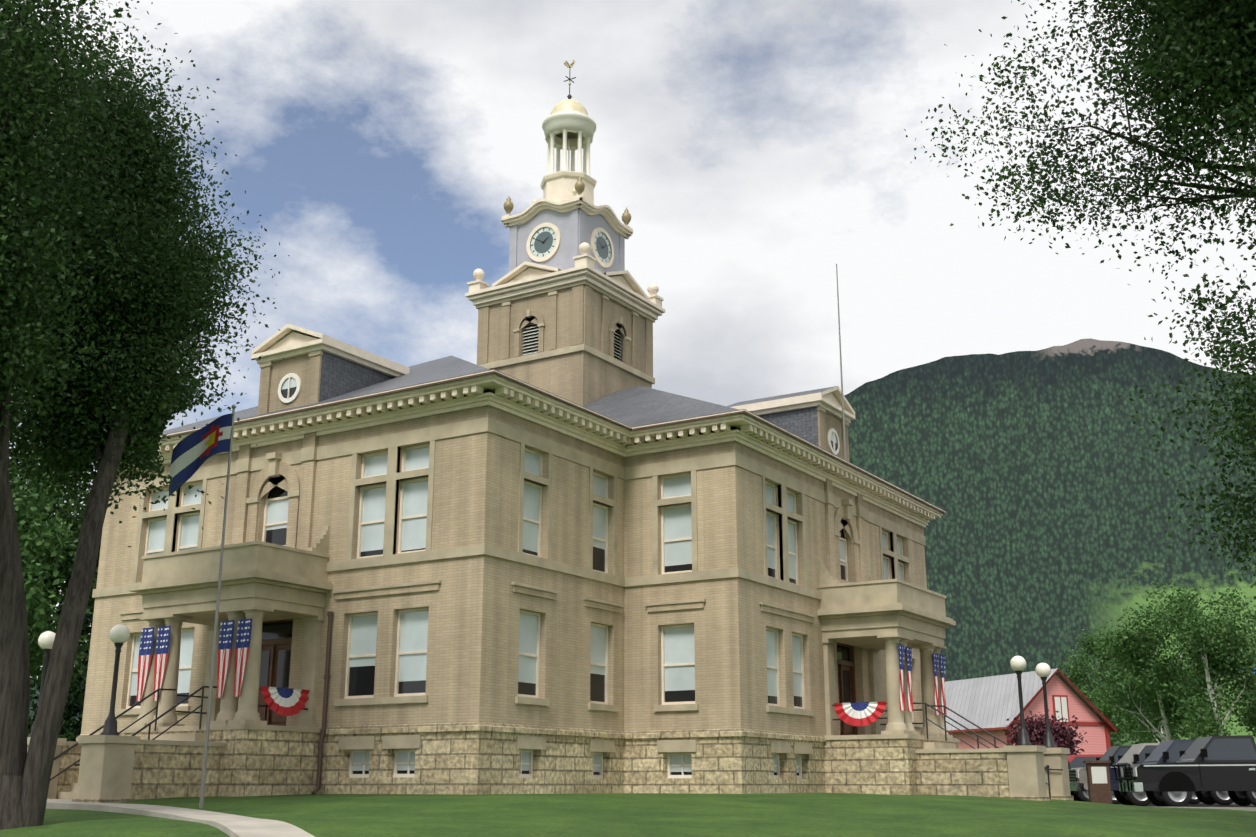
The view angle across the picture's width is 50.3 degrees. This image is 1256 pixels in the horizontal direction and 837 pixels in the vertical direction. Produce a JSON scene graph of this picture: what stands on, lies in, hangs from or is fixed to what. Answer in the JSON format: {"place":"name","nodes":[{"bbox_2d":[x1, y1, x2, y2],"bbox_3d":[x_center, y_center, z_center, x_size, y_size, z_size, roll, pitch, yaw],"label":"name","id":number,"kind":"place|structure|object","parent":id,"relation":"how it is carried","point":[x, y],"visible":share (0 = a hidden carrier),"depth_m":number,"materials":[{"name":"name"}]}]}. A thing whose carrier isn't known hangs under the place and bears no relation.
{"place":"outdoors","nodes":[
{"label":"outdoors","id":0,"kind":"place"},
{"bbox_2d":[46,799,314,836],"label":"foot path","id":1,"kind":"structure","parent":0,"point":[231,825],"depth_m":22.21,"materials":[{"name":"concrete"}]},
{"bbox_2d":[0,793,1255,836],"bbox_3d":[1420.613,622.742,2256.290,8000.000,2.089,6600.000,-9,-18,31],"label":"ground","id":2,"kind":"structure","parent":0,"point":[632,815],"depth_m":23.70,"materials":[{"name":"green plant"}]},
{"bbox_2d":[8,447,89,703],"bbox_3d":[-26.547,8.344,53.821,12.220,15.368,8.446,-22,-27,54],"label":"tree","id":3,"kind":"object","parent":2,"relation":"on","point":[30,538],"visible":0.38,"depth_m":52.91,"materials":[{"name":"green plant"}]},
{"bbox_2d":[9,420,101,707],"bbox_3d":[-26.720,8.755,60.763,11.517,18.653,7.431,4,-16,-15],"label":"tree","id":4,"kind":"object","parent":2,"relation":"on","point":[65,566],"visible":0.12,"depth_m":60.88,"materials":[{"name":"green plant"}]},
{"bbox_2d":[25,571,93,741],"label":"tree","id":5,"kind":"object","parent":2,"relation":"on","point":[69,738],"depth_m":66.92,"materials":[{"name":"green plant"}]},
{"bbox_2d":[28,598,92,741],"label":"spruce tree","id":6,"kind":"object","parent":2,"relation":"on","point":[71,707],"visible":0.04,"depth_m":69.50,"materials":[{"name":"green plant"}]},
{"bbox_2d":[0,0,289,829],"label":"cottonwood tree","id":7,"kind":"object","parent":2,"relation":"on","point":[104,297],"visible":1,"depth_m":24.37,"materials":[{"name":"green plant"}]},
{"bbox_2d":[27,60,1073,802],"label":"courthouse","id":8,"kind":"structure","parent":2,"relation":"on","point":[551,540],"depth_m":34.96,"materials":[{"name":"stone"}]},
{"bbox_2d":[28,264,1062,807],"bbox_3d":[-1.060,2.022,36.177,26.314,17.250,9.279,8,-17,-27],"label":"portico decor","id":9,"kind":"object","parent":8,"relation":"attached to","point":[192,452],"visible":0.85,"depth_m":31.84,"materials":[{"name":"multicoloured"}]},
{"bbox_2d":[944,668,1116,754],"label":"pink house","id":10,"kind":"structure","parent":2,"relation":"on","point":[989,704],"depth_m":83.03,"materials":[{"name":"metal"}]},
{"bbox_2d":[998,705,1087,754],"bbox_3d":[19.049,15.497,60.765,3.793,4.917,4.538,11,-19,-35],"label":"shrub","id":11,"kind":"object","parent":2,"relation":"on","point":[1063,735],"visible":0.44,"depth_m":60.45,"materials":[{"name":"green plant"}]},
{"bbox_2d":[904,0,1255,599],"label":"tree","id":12,"kind":"object","parent":2,"relation":"on","point":[1208,47],"visible":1,"depth_m":22.67,"materials":[{"name":"green plant"}]},
{"bbox_2d":[1083,760,1111,803],"bbox_3d":[13.184,10.256,37.395,0.680,1.320,0.560,-3,-16,11],"label":"sign","id":13,"kind":"object","parent":2,"relation":"on","point":[1098,781],"visible":0.85,"depth_m":37.22,"materials":[{"name":"wood"}]},
{"bbox_2d":[1056,620,1152,746],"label":"tree","id":14,"kind":"object","parent":2,"relation":"on","point":[1075,673],"visible":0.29,"depth_m":122.02,"materials":[{"name":"green plant"}]},
{"bbox_2d":[1073,593,1228,744],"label":"tree","id":15,"kind":"object","parent":2,"relation":"on","point":[1125,643],"visible":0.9,"depth_m":106.39,"materials":[{"name":"green plant"}]},
{"bbox_2d":[1130,635,1181,744],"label":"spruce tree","id":16,"kind":"object","parent":2,"relation":"on","point":[1147,709],"visible":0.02,"depth_m":137.65,"materials":[{"name":"green plant"}]},
{"bbox_2d":[1121,624,1220,744],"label":"tree","id":17,"kind":"object","parent":2,"relation":"on","point":[1144,739],"visible":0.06,"depth_m":128.90,"materials":[{"name":"green plant"}]},
{"bbox_2d":[1139,579,1255,739],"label":"tree","id":18,"kind":"object","parent":2,"relation":"on","point":[1214,649],"visible":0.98,"depth_m":100.03,"materials":[{"name":"green plant"}]},
{"bbox_2d":[1171,807,1255,810],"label":"road","id":19,"kind":"structure","parent":2,"relation":"on","point":[1245,808],"depth_m":34.65,"materials":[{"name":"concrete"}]},
{"bbox_2d":[1203,579,1255,738],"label":"tree","id":20,"kind":"object","parent":2,"relation":"on","point":[1250,715],"visible":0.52,"depth_m":109.72,"materials":[{"name":"green plant"}]},
{"bbox_2d":[1,0,1255,677],"label":"sky","id":21,"kind":"structure","parent":0,"point":[753,150],"materials":[{"name":"white"}]},
{"bbox_2d":[29,338,1255,746],"bbox_3d":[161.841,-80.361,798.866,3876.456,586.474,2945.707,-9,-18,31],"label":"mountain terrain","id":22,"kind":"structure","parent":0,"point":[1037,480],"depth_m":954.90,"materials":[{"name":"green plant"}]},
{"bbox_2d":[1118,802,1255,806],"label":"parking lot","id":23,"kind":"structure","parent":0,"point":[1201,804],"depth_m":45.18,"materials":[{"name":"grey asphalt"}]},
{"bbox_2d":[1067,754,1103,767],"bbox_3d":[18.520,14.357,53.294,5.590,1.858,2.440,-2,-16,7],"label":"red car","id":24,"kind":"object","parent":23,"relation":"on","point":[1075,761],"depth_m":52.73,"materials":[{"name":"red paint"}]},
{"bbox_2d":[1068,746,1200,803],"bbox_3d":[18.819,13.242,49.676,6.070,2.084,2.440,-2,-16,7],"label":"car","id":25,"kind":"object","parent":23,"relation":"on","point":[1112,754],"visible":0.08,"depth_m":49.12,"materials":[{"name":"black paint"}]},
{"bbox_2d":[1069,743,1232,804],"bbox_3d":[18.505,12.370,46.509,6.070,2.084,2.440,-2,-16,7],"label":"car","id":26,"kind":"object","parent":23,"relation":"on","point":[1134,754],"visible":0.17,"depth_m":45.97,"materials":[{"name":"grey paint"}]},
{"bbox_2d":[1109,740,1255,805],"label":"car","id":27,"kind":"object","parent":23,"relation":"on","point":[1165,751],"visible":0.25,"depth_m":42.77,"materials":[{"name":"grey paint"}]},
{"bbox_2d":[1113,735,1255,806],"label":"car","id":28,"kind":"object","parent":23,"relation":"on","point":[1218,763],"visible":0.96,"depth_m":39.32,"materials":[{"name":"black paint"}]}
]}

